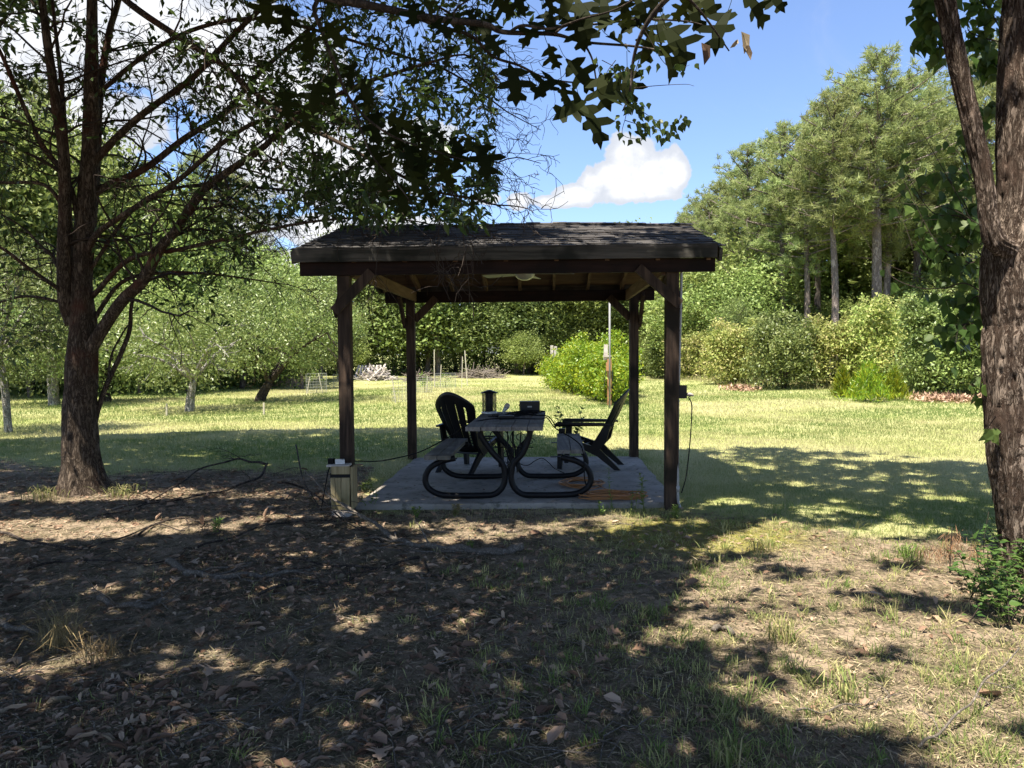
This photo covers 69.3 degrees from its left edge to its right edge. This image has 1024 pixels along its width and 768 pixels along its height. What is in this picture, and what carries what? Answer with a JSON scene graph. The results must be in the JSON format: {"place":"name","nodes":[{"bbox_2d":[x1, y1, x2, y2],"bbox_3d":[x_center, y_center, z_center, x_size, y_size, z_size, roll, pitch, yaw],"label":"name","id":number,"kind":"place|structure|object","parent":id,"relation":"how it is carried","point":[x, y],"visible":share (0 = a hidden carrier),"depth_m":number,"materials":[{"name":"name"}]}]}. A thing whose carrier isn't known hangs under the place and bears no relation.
{"place":"outdoors","nodes":[
{"label":"outdoors","id":0,"kind":"place"},
{"bbox_2d":[0,0,1000,354],"label":"sky","id":1,"kind":"structure","parent":0,"point":[732,97],"materials":[{"name":"blue"}]},
{"bbox_2d":[0,354,1023,767],"bbox_3d":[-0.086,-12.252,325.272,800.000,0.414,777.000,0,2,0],"label":"ground","id":2,"kind":"structure","parent":0,"point":[162,480],"depth_m":4.63,"materials":[{"name":"green plant"}]},
{"bbox_2d":[0,80,57,271],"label":"woodland tree","id":3,"kind":"object","parent":2,"relation":"on","point":[10,188],"visible":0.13,"depth_m":26.11,"materials":[{"name":"green plant"}]},
{"bbox_2d":[0,74,82,149],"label":"pine tree","id":4,"kind":"object","parent":2,"relation":"on","point":[35,95],"visible":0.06,"depth_m":39.14,"materials":[{"name":"green plant"}]},
{"bbox_2d":[0,94,99,329],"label":"woodland tree","id":5,"kind":"object","parent":2,"relation":"on","point":[24,169],"visible":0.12,"depth_m":25.69,"materials":[{"name":"green plant"}]},
{"bbox_2d":[0,225,122,432],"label":"orchard tree","id":6,"kind":"object","parent":2,"relation":"on","point":[5,390],"visible":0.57,"depth_m":13.89,"materials":[{"name":"green plant"}]},
{"bbox_2d":[0,275,135,405],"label":"orchard tree","id":7,"kind":"object","parent":2,"relation":"on","point":[55,400],"visible":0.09,"depth_m":21.42,"materials":[{"name":"green plant"}]},
{"bbox_2d":[1,590,149,661],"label":"grass clump","id":8,"kind":"object","parent":2,"relation":"on","point":[56,632],"visible":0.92,"depth_m":3.80,"materials":[{"name":"green plant"}]},
{"bbox_2d":[33,628,141,670],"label":"grass clump","id":9,"kind":"object","parent":2,"relation":"on","point":[110,641],"visible":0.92,"depth_m":3.60,"materials":[{"name":"plant"}]},
{"bbox_2d":[0,95,177,391],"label":"woodland tree","id":10,"kind":"object","parent":2,"relation":"on","point":[34,209],"visible":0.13,"depth_m":25.95,"materials":[{"name":"green plant"}]},
{"bbox_2d":[0,102,195,307],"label":"woodland tree","id":11,"kind":"object","parent":2,"relation":"on","point":[77,148],"visible":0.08,"depth_m":27.57,"materials":[{"name":"green plant"}]},
{"bbox_2d":[46,126,182,385],"bbox_3d":[-16.113,-4.959,29.637,6.385,10.898,6.007,-2,3,-30],"label":"woodland tree","id":12,"kind":"object","parent":2,"relation":"on","point":[129,203],"visible":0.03,"depth_m":28.94,"materials":[{"name":"green plant"}]},
{"bbox_2d":[41,297,189,401],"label":"orchard tree","id":13,"kind":"object","parent":2,"relation":"on","point":[108,398],"visible":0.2,"depth_m":22.46,"materials":[{"name":"green plant"}]},
{"bbox_2d":[0,518,230,552],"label":"fallen branch","id":14,"kind":"object","parent":2,"relation":"on","point":[45,543],"visible":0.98,"depth_m":5.92,"materials":[{"name":"brown wood"}]},
{"bbox_2d":[27,543,239,569],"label":"fallen branch","id":15,"kind":"object","parent":2,"relation":"on","point":[73,560],"visible":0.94,"depth_m":5.36,"materials":[{"name":"brown wood"}]},
{"bbox_2d":[78,574,193,608],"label":"fallen branch","id":16,"kind":"object","parent":2,"relation":"on","point":[107,600],"visible":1,"depth_m":4.41,"materials":[{"name":"brown wood"}]},
{"bbox_2d":[94,273,205,393],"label":"tree","id":17,"kind":"object","parent":2,"relation":"on","point":[149,294],"visible":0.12,"depth_m":26.46,"materials":[{"name":"green plant"}]},
{"bbox_2d":[93,162,248,353],"bbox_3d":[-14.688,-4.427,30.878,8.027,9.865,8.245,-1,3,-22],"label":"woodland tree","id":18,"kind":"object","parent":2,"relation":"on","point":[184,263],"visible":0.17,"depth_m":29.14,"materials":[{"name":"green plant"}]},
{"bbox_2d":[81,444,265,510],"bbox_3d":[-3.683,0.924,8.168,1.404,0.474,3.425,0,2,0],"label":"fallen branch","id":19,"kind":"object","parent":2,"relation":"on","point":[238,458],"visible":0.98,"depth_m":8.79,"materials":[{"name":"brown wood"}]},
{"bbox_2d":[83,463,268,520],"bbox_3d":[-3.314,0.961,7.782,0.966,0.443,2.484,1,3,35],"label":"fallen branch","id":20,"kind":"object","parent":2,"relation":"on","point":[249,480],"visible":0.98,"depth_m":7.47,"materials":[{"name":"brown wood"}]},
{"bbox_2d":[99,284,280,411],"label":"orchard tree","id":21,"kind":"object","parent":2,"relation":"on","point":[188,374],"visible":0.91,"depth_m":18.91,"materials":[{"name":"green plant"}]},
{"bbox_2d":[159,197,267,379],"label":"woodland tree","id":22,"kind":"object","parent":2,"relation":"on","point":[211,263],"visible":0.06,"depth_m":31.55,"materials":[{"name":"green plant"}]},
{"bbox_2d":[201,171,287,377],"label":"pine tree","id":23,"kind":"object","parent":2,"relation":"on","point":[232,176],"visible":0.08,"depth_m":43.14,"materials":[{"name":"green plant"}]},
{"bbox_2d":[164,238,329,388],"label":"woodland tree","id":24,"kind":"object","parent":2,"relation":"on","point":[242,385],"visible":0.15,"depth_m":33.62,"materials":[{"name":"green plant"}]},
{"bbox_2d":[165,549,348,581],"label":"fallen branch","id":25,"kind":"object","parent":2,"relation":"on","point":[173,563],"visible":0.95,"depth_m":4.99,"materials":[{"name":"brown wood"}]},
{"bbox_2d":[0,0,569,497],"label":"oak tree","id":26,"kind":"object","parent":2,"relation":"on","point":[70,254],"visible":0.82,"depth_m":7.58,"materials":[{"name":"green plant"}]},
{"bbox_2d":[188,259,386,401],"bbox_3d":[-6.861,-1.791,22.521,5.819,4.860,5.961,0,2,0],"label":"orchard tree","id":27,"kind":"object","parent":2,"relation":"on","point":[285,350],"visible":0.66,"depth_m":22.01,"materials":[{"name":"green plant"}]},
{"bbox_2d":[265,295,337,389],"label":"tree","id":28,"kind":"object","parent":2,"relation":"on","point":[302,375],"visible":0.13,"depth_m":32.88,"materials":[{"name":"green plant"}]},
{"bbox_2d":[219,542,419,576],"bbox_3d":[-1.465,1.231,5.211,1.448,0.119,0.767,0,2,15],"label":"fallen branch","id":29,"kind":"object","parent":2,"relation":"on","point":[386,567],"visible":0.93,"depth_m":5.26,"materials":[{"name":"brown wood"}]},
{"bbox_2d":[258,553,398,594],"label":"fallen branch","id":30,"kind":"object","parent":2,"relation":"on","point":[284,584],"visible":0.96,"depth_m":4.74,"materials":[{"name":"brown wood"}]},
{"bbox_2d":[326,463,357,516],"bbox_3d":[-1.584,1.003,6.883,0.235,0.522,0.289,0,2,0],"label":"wooden box","id":31,"kind":"object","parent":2,"relation":"on","point":[343,479],"visible":0.86,"depth_m":6.81,"materials":[{"name":"beige wood"}]},
{"bbox_2d":[0,482,684,767],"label":"twig litter","id":32,"kind":"object","parent":2,"relation":"on","point":[336,697],"visible":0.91,"depth_m":3.29,"materials":[{"name":"brown plant"}]},
{"bbox_2d":[308,224,439,371],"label":"woodland tree","id":33,"kind":"object","parent":2,"relation":"on","point":[380,310],"visible":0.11,"depth_m":48.78,"materials":[{"name":"green plant"}]},
{"bbox_2d":[353,364,397,380],"bbox_3d":[-7.549,-0.333,39.943,3.440,1.536,2.438,0,2,0],"label":"wood pile","id":34,"kind":"object","parent":2,"relation":"on","point":[379,374],"visible":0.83,"depth_m":39.53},
{"bbox_2d":[263,467,523,555],"bbox_3d":[-1.382,1.062,6.314,3.108,0.421,1.030,2,3,43],"label":"fallen branch","id":35,"kind":"object","parent":2,"relation":"on","point":[510,549],"visible":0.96,"depth_m":5.73,"materials":[{"name":"brown wood"}]},
{"bbox_2d":[369,295,447,362],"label":"woodland tree","id":36,"kind":"object","parent":2,"relation":"on","point":[422,346],"visible":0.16,"depth_m":49.95,"materials":[{"name":"green plant"}]},
{"bbox_2d":[362,292,496,374],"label":"woodland tree","id":37,"kind":"object","parent":2,"relation":"on","point":[437,361],"visible":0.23,"depth_m":48.52,"materials":[{"name":"green plant"}]},
{"bbox_2d":[355,286,504,374],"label":"woodland tree","id":38,"kind":"object","parent":2,"relation":"on","point":[428,359],"visible":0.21,"depth_m":48.55,"materials":[{"name":"green plant"}]},
{"bbox_2d":[0,277,891,396],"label":"undergrowth","id":39,"kind":"object","parent":2,"relation":"on","point":[449,368],"visible":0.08,"depth_m":36.70,"materials":[{"name":"green plant"}]},
{"bbox_2d":[427,302,486,372],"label":"woodland tree","id":40,"kind":"object","parent":2,"relation":"on","point":[459,349],"visible":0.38,"depth_m":50.00,"materials":[{"name":"green plant"}]},
{"bbox_2d":[447,363,511,378],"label":"brush pile","id":41,"kind":"object","parent":2,"relation":"on","point":[477,372],"visible":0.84,"depth_m":42.67,"materials":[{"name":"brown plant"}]},
{"bbox_2d":[0,374,997,551],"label":"lawn grass","id":42,"kind":"structure","parent":2,"relation":"on","point":[363,394],"depth_m":13.05,"materials":[{"name":"green plant"}]},
{"bbox_2d":[290,222,725,510],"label":"pavilion","id":43,"kind":"structure","parent":2,"relation":"on","point":[613,264],"depth_m":6.94,"materials":[{"name":"brown wood"}]},
{"bbox_2d":[356,456,663,509],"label":"concrete slab","id":44,"kind":"structure","parent":2,"relation":"on","point":[391,491],"depth_m":7.96,"materials":[{"name":"grey concrete"}]},
{"bbox_2d":[320,417,588,511],"bbox_3d":[-0.513,0.750,7.343,2.660,0.814,0.666,-1,2,-10],"label":"extension cord","id":45,"kind":"object","parent":44,"relation":"on","point":[452,435],"visible":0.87,"depth_m":7.27,"materials":[{"name":"black rubber"}]},
{"bbox_2d":[435,392,503,473],"bbox_3d":[-0.546,0.565,9.095,0.624,0.983,0.898,1,3,28],"label":"adirondack chair","id":46,"kind":"object","parent":44,"relation":"on","point":[446,403],"visible":0.81,"depth_m":8.86,"materials":[{"name":"black plastic"}]},
{"bbox_2d":[422,412,593,498],"bbox_3d":[-0.006,0.730,7.978,1.758,0.735,1.968,0,2,0],"label":"picnic table","id":47,"kind":"object","parent":44,"relation":"on","point":[443,453],"visible":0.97,"depth_m":7.29,"materials":[{"name":"black paint"}]},
{"bbox_2d":[554,389,629,469],"bbox_3d":[1.026,0.546,9.286,0.898,0.983,0.624,0,2,14],"label":"adirondack chair","id":48,"kind":"object","parent":44,"relation":"on","point":[599,448],"visible":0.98,"depth_m":9.07,"materials":[{"name":"black plastic"}]},
{"bbox_2d":[558,477,647,499],"bbox_3d":[0.825,1.079,7.661,0.646,0.067,1.190,-1,3,-24],"label":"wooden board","id":49,"kind":"object","parent":44,"relation":"on","point":[615,495],"visible":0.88,"depth_m":7.39,"materials":[{"name":"brown wood"}]},
{"bbox_2d":[0,461,1023,767],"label":"pine straw","id":50,"kind":"object","parent":2,"relation":"on","point":[602,703],"visible":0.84,"depth_m":3.60,"materials":[{"name":"brown plant"}]},
{"bbox_2d":[0,457,1023,767],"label":"leaf litter","id":51,"kind":"object","parent":2,"relation":"on","point":[80,733],"visible":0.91,"depth_m":3.64,"materials":[{"name":"brown plant"}]},
{"bbox_2d":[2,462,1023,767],"bbox_3d":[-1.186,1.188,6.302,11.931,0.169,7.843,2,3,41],"label":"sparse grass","id":52,"kind":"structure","parent":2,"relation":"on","point":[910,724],"depth_m":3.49,"materials":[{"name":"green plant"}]},
{"bbox_2d":[244,0,787,215],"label":"oak tree","id":53,"kind":"object","parent":2,"relation":"on","point":[580,23],"visible":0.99,"depth_m":3.49,"materials":[{"name":"green plant"}]},
{"bbox_2d":[592,31,698,146],"bbox_3d":[0.605,-1.338,3.360,0.482,0.537,0.119,0,2,0],"label":"hanging vine","id":54,"kind":"object","parent":53,"relation":"hanging from","point":[645,126],"visible":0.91,"depth_m":3.35,"materials":[{"name":"green plant"}]},
{"bbox_2d":[454,301,588,373],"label":"woodland tree","id":55,"kind":"object","parent":2,"relation":"on","point":[516,307],"visible":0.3,"depth_m":47.83,"materials":[{"name":"green plant"}]},
{"bbox_2d":[496,327,551,374],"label":"woodland tree","id":56,"kind":"object","parent":2,"relation":"on","point":[518,347],"visible":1,"depth_m":46.51,"materials":[{"name":"green plant"}]},
{"bbox_2d":[517,301,580,365],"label":"woodland tree","id":57,"kind":"object","parent":2,"relation":"on","point":[559,341],"visible":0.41,"depth_m":48.50,"materials":[{"name":"green plant"}]},
{"bbox_2d":[482,301,649,346],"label":"woodland tree","id":58,"kind":"object","parent":2,"relation":"on","point":[580,307],"visible":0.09,"depth_m":48.27,"materials":[{"name":"green plant"}]},
{"bbox_2d":[527,301,628,346],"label":"woodland tree","id":59,"kind":"object","parent":2,"relation":"on","point":[585,318],"visible":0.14,"depth_m":48.28,"materials":[{"name":"green plant"}]},
{"bbox_2d":[534,328,648,402],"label":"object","id":60,"kind":"object","parent":2,"relation":"on","point":[578,365],"visible":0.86,"depth_m":22.79,"materials":[{"name":"green plant"}]},
{"bbox_2d":[587,296,661,345],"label":"woodland tree","id":61,"kind":"object","parent":2,"relation":"on","point":[617,313],"visible":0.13,"depth_m":47.91,"materials":[{"name":"green plant"}]},
{"bbox_2d":[639,330,692,377],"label":"shrub","id":62,"kind":"object","parent":2,"relation":"on","point":[649,355],"visible":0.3,"depth_m":42.72,"materials":[{"name":"green plant"}]},
{"bbox_2d":[639,285,727,371],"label":"woodland tree","id":63,"kind":"object","parent":2,"relation":"on","point":[658,302],"visible":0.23,"depth_m":41.50,"materials":[{"name":"green plant"}]},
{"bbox_2d":[656,328,723,379],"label":"shrub","id":64,"kind":"object","parent":2,"relation":"on","point":[688,355],"visible":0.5,"depth_m":34.99,"materials":[{"name":"green plant"}]},
{"bbox_2d":[657,294,750,371],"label":"woodland tree","id":65,"kind":"object","parent":2,"relation":"on","point":[691,326],"visible":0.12,"depth_m":39.15,"materials":[{"name":"green plant"}]},
{"bbox_2d":[676,194,745,273],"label":"pine tree","id":66,"kind":"object","parent":2,"relation":"on","point":[705,213],"visible":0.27,"depth_m":46.32,"materials":[{"name":"green plant"}]},
{"bbox_2d":[676,178,765,258],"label":"pine tree","id":67,"kind":"object","parent":2,"relation":"on","point":[714,189],"visible":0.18,"depth_m":47.29,"materials":[{"name":"green plant"}]},
{"bbox_2d":[688,314,770,384],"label":"shrub","id":68,"kind":"object","parent":2,"relation":"on","point":[727,339],"visible":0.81,"depth_m":29.78,"materials":[{"name":"green plant"}]},
{"bbox_2d":[639,226,824,375],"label":"woodland tree","id":69,"kind":"object","parent":2,"relation":"on","point":[692,276],"visible":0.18,"depth_m":40.71,"materials":[{"name":"green plant"}]},
{"bbox_2d":[704,725,761,767],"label":"grass clump","id":70,"kind":"object","parent":2,"relation":"on","point":[728,754],"visible":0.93,"depth_m":2.69,"materials":[{"name":"green plant"}]},
{"bbox_2d":[704,295,762,362],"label":"woodland tree","id":71,"kind":"object","parent":2,"relation":"on","point":[736,317],"visible":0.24,"depth_m":35.69,"materials":[{"name":"green plant"}]},
{"bbox_2d":[682,254,803,351],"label":"woodland tree","id":72,"kind":"object","parent":2,"relation":"on","point":[740,283],"visible":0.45,"depth_m":38.62,"materials":[{"name":"green plant"}]},
{"bbox_2d":[692,141,798,281],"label":"pine tree","id":73,"kind":"object","parent":2,"relation":"on","point":[749,171],"visible":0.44,"depth_m":43.18,"materials":[{"name":"green plant"}]},
{"bbox_2d":[714,117,822,376],"bbox_3d":[14.054,-7.183,39.776,6.368,14.198,5.461,0,3,19],"label":"pine tree","id":74,"kind":"object","parent":2,"relation":"on","point":[783,128],"visible":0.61,"depth_m":39.35,"materials":[{"name":"green plant"}]},
{"bbox_2d":[730,309,830,388],"bbox_3d":[9.855,-1.250,26.914,3.323,3.089,2.924,0,2,0],"label":"shrub","id":75,"kind":"object","parent":2,"relation":"on","point":[770,331],"visible":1,"depth_m":26.62,"materials":[{"name":"green plant"}]},
{"bbox_2d":[753,612,818,647],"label":"grass clump","id":76,"kind":"object","parent":2,"relation":"on","point":[781,631],"visible":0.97,"depth_m":3.79,"materials":[{"name":"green plant"}]},
{"bbox_2d":[736,222,871,323],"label":"woodland tree","id":77,"kind":"object","parent":2,"relation":"on","point":[826,284],"visible":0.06,"depth_m":44.42,"materials":[{"name":"green plant"}]},
{"bbox_2d":[743,100,872,319],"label":"pine tree","id":78,"kind":"object","parent":2,"relation":"on","point":[817,299],"visible":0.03,"depth_m":42.72,"materials":[{"name":"green plant"}]},
{"bbox_2d":[748,116,871,327],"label":"pine tree","id":79,"kind":"object","parent":2,"relation":"on","point":[806,271],"visible":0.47,"depth_m":38.57,"materials":[{"name":"green plant"}]},
{"bbox_2d":[765,84,894,374],"bbox_3d":[15.367,-7.217,36.194,5.586,14.522,6.514,-1,2,-7],"label":"pine tree","id":80,"kind":"object","parent":2,"relation":"on","point":[840,103],"visible":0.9,"depth_m":35.10,"materials":[{"name":"green plant"}]},
{"bbox_2d":[680,374,980,396],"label":"rough grass","id":81,"kind":"structure","parent":2,"relation":"on","point":[831,386],"depth_m":27.59,"materials":[{"name":"green plant"}]},
{"bbox_2d":[783,658,878,701],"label":"grass clump","id":82,"kind":"object","parent":2,"relation":"on","point":[844,691],"visible":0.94,"depth_m":3.18,"materials":[{"name":"green plant"}]},
{"bbox_2d":[792,308,870,386],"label":"shrub","id":83,"kind":"object","parent":2,"relation":"on","point":[826,341],"visible":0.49,"depth_m":26.83,"materials":[{"name":"green plant"}]},
{"bbox_2d":[753,196,913,312],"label":"woodland tree","id":84,"kind":"object","parent":2,"relation":"on","point":[865,273],"visible":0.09,"depth_m":44.80,"materials":[{"name":"green plant"}]},
{"bbox_2d":[801,293,869,355],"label":"woodland tree","id":85,"kind":"object","parent":2,"relation":"on","point":[845,303],"visible":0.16,"depth_m":42.31,"materials":[{"name":"green plant"}]},
{"bbox_2d":[751,219,925,307],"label":"woodland tree","id":86,"kind":"object","parent":2,"relation":"on","point":[869,267],"visible":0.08,"depth_m":45.06,"materials":[{"name":"green plant"}]},
{"bbox_2d":[827,363,854,396],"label":"weed clump","id":87,"kind":"object","parent":2,"relation":"on","point":[841,381],"visible":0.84,"depth_m":22.51,"materials":[{"name":"green plant"}]},
{"bbox_2d":[718,382,981,402],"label":"mulch","id":88,"kind":"object","parent":2,"relation":"on","point":[941,397],"visible":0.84,"depth_m":21.16,"materials":[{"name":"brown plant"}]},
{"bbox_2d":[791,72,927,370],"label":"pine tree","id":89,"kind":"object","parent":2,"relation":"on","point":[836,88],"visible":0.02,"depth_m":45.16,"materials":[{"name":"green plant"}]},
{"bbox_2d":[833,358,899,402],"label":"weed clump","id":90,"kind":"object","parent":2,"relation":"on","point":[868,389],"visible":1,"depth_m":20.54,"materials":[{"name":"green plant"}]},
{"bbox_2d":[792,40,962,339],"bbox_3d":[17.832,-8.217,35.945,8.436,16.513,7.590,0,2,11],"label":"pine tree","id":91,"kind":"object","parent":2,"relation":"on","point":[878,62],"visible":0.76,"depth_m":34.89,"materials":[{"name":"green plant"}]},
{"bbox_2d":[833,289,934,386],"bbox_3d":[13.029,-1.491,25.859,3.398,3.722,3.381,1,3,31],"label":"shrub","id":92,"kind":"object","parent":2,"relation":"on","point":[880,326],"visible":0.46,"depth_m":25.59,"materials":[{"name":"green plant"}]},
{"bbox_2d":[823,83,961,313],"bbox_3d":[19.287,-7.711,37.704,7.634,15.330,5.754,-1,3,-24],"label":"pine tree","id":93,"kind":"object","parent":2,"relation":"on","point":[892,237],"visible":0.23,"depth_m":37.10,"materials":[{"name":"green plant"}]},
{"bbox_2d":[878,364,911,399],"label":"weed clump","id":94,"kind":"object","parent":2,"relation":"on","point":[895,382],"visible":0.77,"depth_m":21.30,"materials":[{"name":"green plant"}]},
{"bbox_2d":[850,88,975,299],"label":"pine tree","id":95,"kind":"object","parent":2,"relation":"on","point":[918,258],"visible":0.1,"depth_m":38.74,"materials":[{"name":"green plant"}]},
{"bbox_2d":[879,289,976,393],"bbox_3d":[13.563,-1.308,23.645,3.156,3.582,2.846,-2,3,-26],"label":"shrub","id":96,"kind":"object","parent":2,"relation":"on","point":[918,318],"visible":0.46,"depth_m":23.40,"materials":[{"name":"green plant"}]},
{"bbox_2d":[882,256,976,310],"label":"woodland tree","id":97,"kind":"object","parent":2,"relation":"on","point":[924,282],"visible":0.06,"depth_m":37.48,"materials":[{"name":"green plant"}]},
{"bbox_2d":[856,0,1023,577],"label":"tallow tree","id":98,"kind":"object","parent":2,"relation":"on","point":[992,218],"visible":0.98,"depth_m":4.92,"materials":[{"name":"green plant"}]},
{"bbox_2d":[912,238,982,353],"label":"woodland tree","id":99,"kind":"object","parent":2,"relation":"on","point":[950,292],"visible":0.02,"depth_m":35.67,"materials":[{"name":"green plant"}]},
{"bbox_2d":[920,296,982,396],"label":"shrub","id":100,"kind":"object","parent":2,"relation":"on","point":[969,358],"visible":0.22,"depth_m":22.05,"materials":[{"name":"green plant"}]},
{"bbox_2d":[915,524,991,572],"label":"pine seedling","id":101,"kind":"object","parent":2,"relation":"on","point":[940,555],"visible":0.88,"depth_m":5.01,"materials":[{"name":"brown plant"}]},
{"bbox_2d":[913,53,995,375],"bbox_3d":[23.616,-8.598,37.810,6.332,16.868,8.400,0,2,10],"label":"pine tree","id":102,"kind":"object","parent":2,"relation":"on","point":[982,93],"visible":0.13,"depth_m":36.97,"materials":[{"name":"green plant"}]},
{"bbox_2d":[917,647,1022,747],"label":"fallen branch","id":103,"kind":"object","parent":2,"relation":"on","point":[924,740],"visible":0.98,"depth_m":2.96,"materials":[{"name":"brown wood"}]},
{"bbox_2d":[945,512,1023,626],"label":"leafy bush","id":104,"kind":"object","parent":2,"relation":"on","point":[996,587],"visible":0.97,"depth_m":4.35,"materials":[{"name":"green plant"}]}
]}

